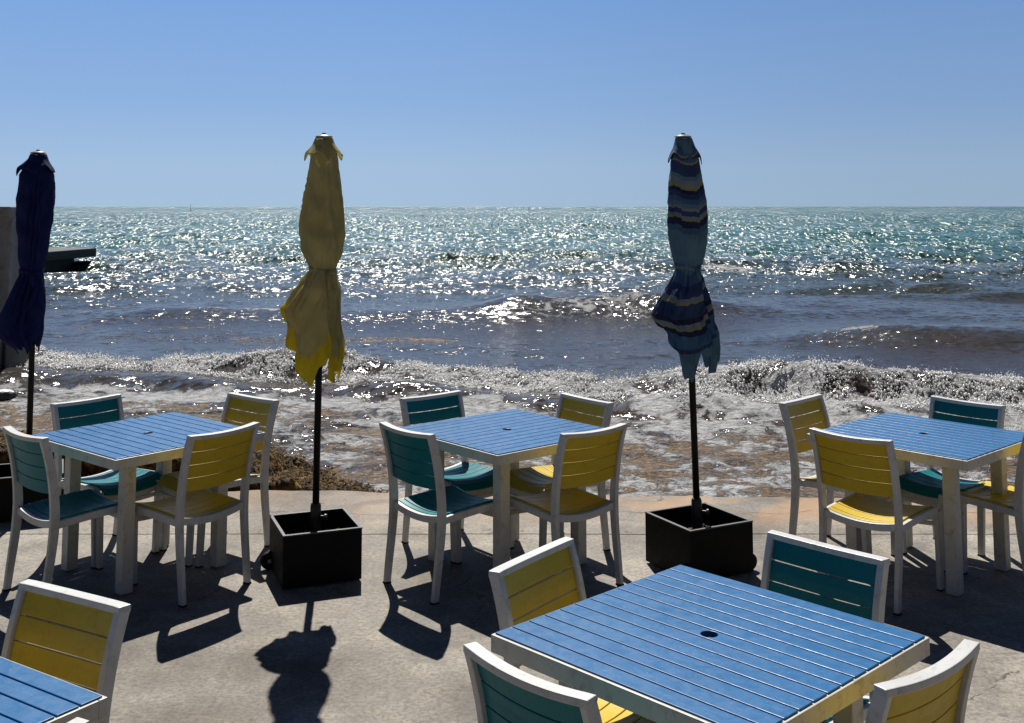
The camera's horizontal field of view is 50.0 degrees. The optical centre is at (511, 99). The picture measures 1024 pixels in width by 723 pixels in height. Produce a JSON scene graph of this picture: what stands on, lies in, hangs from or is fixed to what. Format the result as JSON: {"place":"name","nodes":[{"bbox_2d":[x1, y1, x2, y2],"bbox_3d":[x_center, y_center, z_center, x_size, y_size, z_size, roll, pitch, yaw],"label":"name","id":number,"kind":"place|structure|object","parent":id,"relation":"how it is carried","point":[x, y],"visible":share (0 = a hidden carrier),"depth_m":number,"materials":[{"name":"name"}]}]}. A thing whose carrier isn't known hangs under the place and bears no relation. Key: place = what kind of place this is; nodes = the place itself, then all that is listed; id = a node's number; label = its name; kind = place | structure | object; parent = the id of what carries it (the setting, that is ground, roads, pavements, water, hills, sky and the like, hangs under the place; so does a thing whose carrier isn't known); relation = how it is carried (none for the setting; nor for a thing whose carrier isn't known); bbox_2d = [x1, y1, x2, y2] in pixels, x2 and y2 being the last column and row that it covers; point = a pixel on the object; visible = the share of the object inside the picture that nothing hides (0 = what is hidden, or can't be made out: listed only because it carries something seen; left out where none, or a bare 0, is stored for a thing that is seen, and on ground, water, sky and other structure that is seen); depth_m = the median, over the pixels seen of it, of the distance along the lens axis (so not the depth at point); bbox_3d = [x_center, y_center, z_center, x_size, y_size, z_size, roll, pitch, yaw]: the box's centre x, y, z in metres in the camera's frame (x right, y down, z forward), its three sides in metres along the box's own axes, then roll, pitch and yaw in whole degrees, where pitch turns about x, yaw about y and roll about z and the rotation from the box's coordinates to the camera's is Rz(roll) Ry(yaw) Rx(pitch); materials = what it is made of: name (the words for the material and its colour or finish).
{"place":"outdoors","nodes":[
{"label":"outdoors","id":0,"kind":"place"},
{"bbox_2d":[0,213,1023,497],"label":"sea","id":1,"kind":"structure","parent":0,"point":[582,291],"depth_m":25.31,"materials":[{"name":"liquid"}]},
{"bbox_2d":[0,388,16,400],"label":"rock","id":2,"kind":"object","parent":1,"relation":"in","point":[6,394],"visible":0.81,"depth_m":14.91,"materials":[{"name":"grey stone"}]},
{"bbox_2d":[0,207,28,367],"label":"sea wall","id":3,"kind":"structure","parent":1,"relation":"in","point":[9,275],"depth_m":17.11,"materials":[{"name":"grey concrete"}]},
{"bbox_2d":[44,247,95,272],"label":"dock","id":4,"kind":"object","parent":1,"relation":"in","point":[59,259],"visible":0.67,"depth_m":46.82,"materials":[{"name":"grey concrete"}]},
{"bbox_2d":[0,429,398,492],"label":"seaweed heap","id":5,"kind":"object","parent":1,"relation":"on","point":[287,472],"visible":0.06,"depth_m":8.29,"materials":[{"name":"brown plant"}]},
{"bbox_2d":[9,342,1023,418],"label":"sea foam","id":6,"kind":"object","parent":1,"relation":"on","point":[482,373],"visible":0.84,"depth_m":15.57,"materials":[{"name":"white"}]},
{"bbox_2d":[0,490,1023,722],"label":"terrace","id":7,"kind":"structure","parent":0,"point":[226,645],"depth_m":5.52,"materials":[{"name":"concrete"}]},
{"bbox_2d":[0,459,63,521],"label":"umbrella planter","id":8,"kind":"object","parent":7,"relation":"on","point":[6,497],"visible":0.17,"depth_m":7.11,"materials":[{"name":"black paint"}]},
{"bbox_2d":[0,150,55,434],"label":"parasol","id":9,"kind":"object","parent":8,"relation":"in","point":[22,314],"visible":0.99,"depth_m":7.41,"materials":[{"name":"blue fabric"}]},
{"bbox_2d":[0,657,107,722],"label":"patio table","id":10,"kind":"object","parent":7,"relation":"on","point":[29,695],"visible":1,"depth_m":2.89,"materials":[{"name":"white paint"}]},
{"bbox_2d":[1,579,130,722],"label":"patio chair","id":11,"kind":"object","parent":7,"relation":"on","point":[93,613],"visible":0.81,"depth_m":3.33,"materials":[{"name":"yellow paint"}]},
{"bbox_2d":[2,426,137,591],"bbox_3d":[-2.387,2.190,5.902,0.464,0.856,0.586,-5,-8,42],"label":"patio chair","id":12,"kind":"object","parent":7,"relation":"on","point":[32,464],"visible":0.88,"depth_m":5.81,"materials":[{"name":"white paint"}]},
{"bbox_2d":[67,717,89,722],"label":"patio chair","id":13,"kind":"object","parent":7,"relation":"on","point":[78,720],"visible":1,"depth_m":2.53,"materials":[{"name":"white paint"}]},
{"bbox_2d":[50,393,166,569],"bbox_3d":[-2.418,2.255,6.561,0.586,0.856,0.464,-4,-7,37],"label":"patio chair","id":14,"kind":"object","parent":7,"relation":"on","point":[106,483],"visible":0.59,"depth_m":6.57,"materials":[{"name":"white paint"}]},
{"bbox_2d":[32,412,264,594],"bbox_3d":[-2.082,2.277,6.241,0.938,0.741,0.938,-5,-7,41],"label":"patio table","id":15,"kind":"object","parent":7,"relation":"on","point":[126,447],"visible":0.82,"depth_m":6.14,"materials":[{"name":"blue paint"}]},
{"bbox_2d":[135,422,259,607],"bbox_3d":[-1.738,2.195,5.946,0.586,0.856,0.464,-4,-7,36],"label":"patio chair","id":16,"kind":"object","parent":7,"relation":"on","point":[213,459],"visible":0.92,"depth_m":5.85,"materials":[{"name":"yellow paint"}]},
{"bbox_2d":[151,392,279,567],"bbox_3d":[-1.770,2.259,6.603,0.464,0.856,0.586,-4,-7,38],"label":"patio chair","id":17,"kind":"object","parent":7,"relation":"on","point":[167,484],"visible":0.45,"depth_m":6.61,"materials":[{"name":"white paint"}]},
{"bbox_2d":[260,507,362,588],"bbox_3d":[-1.100,2.497,6.116,0.540,0.284,0.434,2,-6,-22],"label":"umbrella planter","id":18,"kind":"object","parent":7,"relation":"on","point":[298,554],"visible":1,"depth_m":5.95,"materials":[{"name":"black paint"}]},
{"bbox_2d":[280,133,345,531],"bbox_3d":[-1.138,1.405,6.223,0.375,2.433,0.278,0,-6,0],"label":"parasol","id":19,"kind":"object","parent":18,"relation":"in","point":[310,309],"visible":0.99,"depth_m":6.17,"materials":[{"name":"yellow fabric"}]},
{"bbox_2d":[379,421,493,604],"bbox_3d":[-0.375,2.199,5.987,0.586,0.856,0.464,5,-7,-41],"label":"patio chair","id":20,"kind":"object","parent":7,"relation":"on","point":[413,458],"visible":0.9,"depth_m":5.88,"materials":[{"name":"white paint"}]},
{"bbox_2d":[399,390,513,563],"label":"patio chair","id":21,"kind":"object","parent":7,"relation":"on","point":[464,474],"visible":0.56,"depth_m":6.75,"materials":[{"name":"white paint"}]},
{"bbox_2d":[399,409,602,567],"bbox_3d":[-0.029,2.287,6.345,0.938,0.741,0.938,5,-7,-41],"label":"patio table","id":22,"kind":"object","parent":7,"relation":"on","point":[504,442],"visible":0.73,"depth_m":6.18,"materials":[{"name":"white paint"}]},
{"bbox_2d":[463,642,601,722],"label":"patio chair","id":23,"kind":"object","parent":7,"relation":"on","point":[504,692],"visible":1,"depth_m":2.81,"materials":[{"name":"white paint"}]},
{"bbox_2d":[510,392,613,550],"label":"patio chair","id":24,"kind":"object","parent":7,"relation":"on","point":[527,481],"visible":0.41,"depth_m":6.61,"materials":[{"name":"white paint"}]},
{"bbox_2d":[510,423,626,596],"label":"patio chair","id":25,"kind":"object","parent":7,"relation":"on","point":[585,458],"visible":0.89,"depth_m":5.89,"materials":[{"name":"white paint"}]},
{"bbox_2d":[489,537,655,722],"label":"patio chair","id":26,"kind":"object","parent":7,"relation":"on","point":[519,573],"visible":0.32,"depth_m":3.70,"materials":[{"name":"white paint"}]},
{"bbox_2d":[645,502,756,576],"bbox_3d":[1.057,2.507,6.216,0.540,0.284,0.434,3,-6,-28],"label":"umbrella planter","id":27,"kind":"object","parent":7,"relation":"on","point":[720,543],"visible":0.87,"depth_m":6.09,"materials":[{"name":"black paint"}]},
{"bbox_2d":[650,133,720,529],"bbox_3d":[1.002,1.411,6.322,0.394,2.440,0.278,0,-6,0],"label":"parasol","id":28,"kind":"object","parent":27,"relation":"in","point":[682,315],"visible":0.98,"depth_m":6.28,"materials":[{"name":"fabric"}]},
{"bbox_2d":[491,565,929,722],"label":"patio table","id":29,"kind":"object","parent":7,"relation":"on","point":[648,647],"visible":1,"depth_m":3.21,"materials":[{"name":"blue paint"}]},
{"bbox_2d":[761,530,889,722],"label":"patio chair","id":30,"kind":"object","parent":7,"relation":"on","point":[853,565],"visible":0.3,"depth_m":3.81,"materials":[{"name":"white paint"}]},
{"bbox_2d":[779,394,906,554],"bbox_3d":[1.962,2.253,6.548,0.586,0.856,0.464,-6,-8,45],"label":"patio chair","id":31,"kind":"object","parent":7,"relation":"on","point":[801,406],"visible":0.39,"depth_m":6.61,"materials":[{"name":"white paint"}]},
{"bbox_2d":[809,427,944,615],"bbox_3d":[1.939,2.184,5.840,0.586,0.856,0.464,5,-8,-44],"label":"patio chair","id":32,"kind":"object","parent":7,"relation":"on","point":[865,469],"visible":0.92,"depth_m":5.74,"materials":[{"name":"yellow paint"}]},
{"bbox_2d":[807,412,1023,595],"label":"patio table","id":33,"kind":"object","parent":7,"relation":"on","point":[951,449],"visible":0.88,"depth_m":6.12,"materials":[{"name":"blue paint"}]},
{"bbox_2d":[865,639,979,722],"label":"patio chair","id":34,"kind":"object","parent":7,"relation":"on","point":[938,692],"visible":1,"depth_m":2.83,"materials":[{"name":"white paint"}]},
{"bbox_2d":[890,395,1005,574],"bbox_3d":[2.585,2.247,6.485,0.586,0.856,0.464,5,-7,-41],"label":"patio chair","id":35,"kind":"object","parent":7,"relation":"on","point":[923,487],"visible":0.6,"depth_m":6.51,"materials":[{"name":"white paint"}]},
{"bbox_2d":[938,436,1023,574],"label":"patio chair","id":36,"kind":"object","parent":7,"relation":"on","point":[1010,502],"visible":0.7,"depth_m":6.00,"materials":[{"name":"white paint"}]},
{"bbox_2d":[0,0,1023,206],"label":"sky","id":37,"kind":"structure","parent":0,"point":[130,103],"materials":[{"name":"blue"}]},
{"bbox_2d":[54,207,1023,212],"bbox_3d":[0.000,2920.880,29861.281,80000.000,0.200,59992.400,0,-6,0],"label":"open sea","id":38,"kind":"structure","parent":0,"point":[545,209],"depth_m":986.30,"materials":[{"name":"liquid"}]}
]}

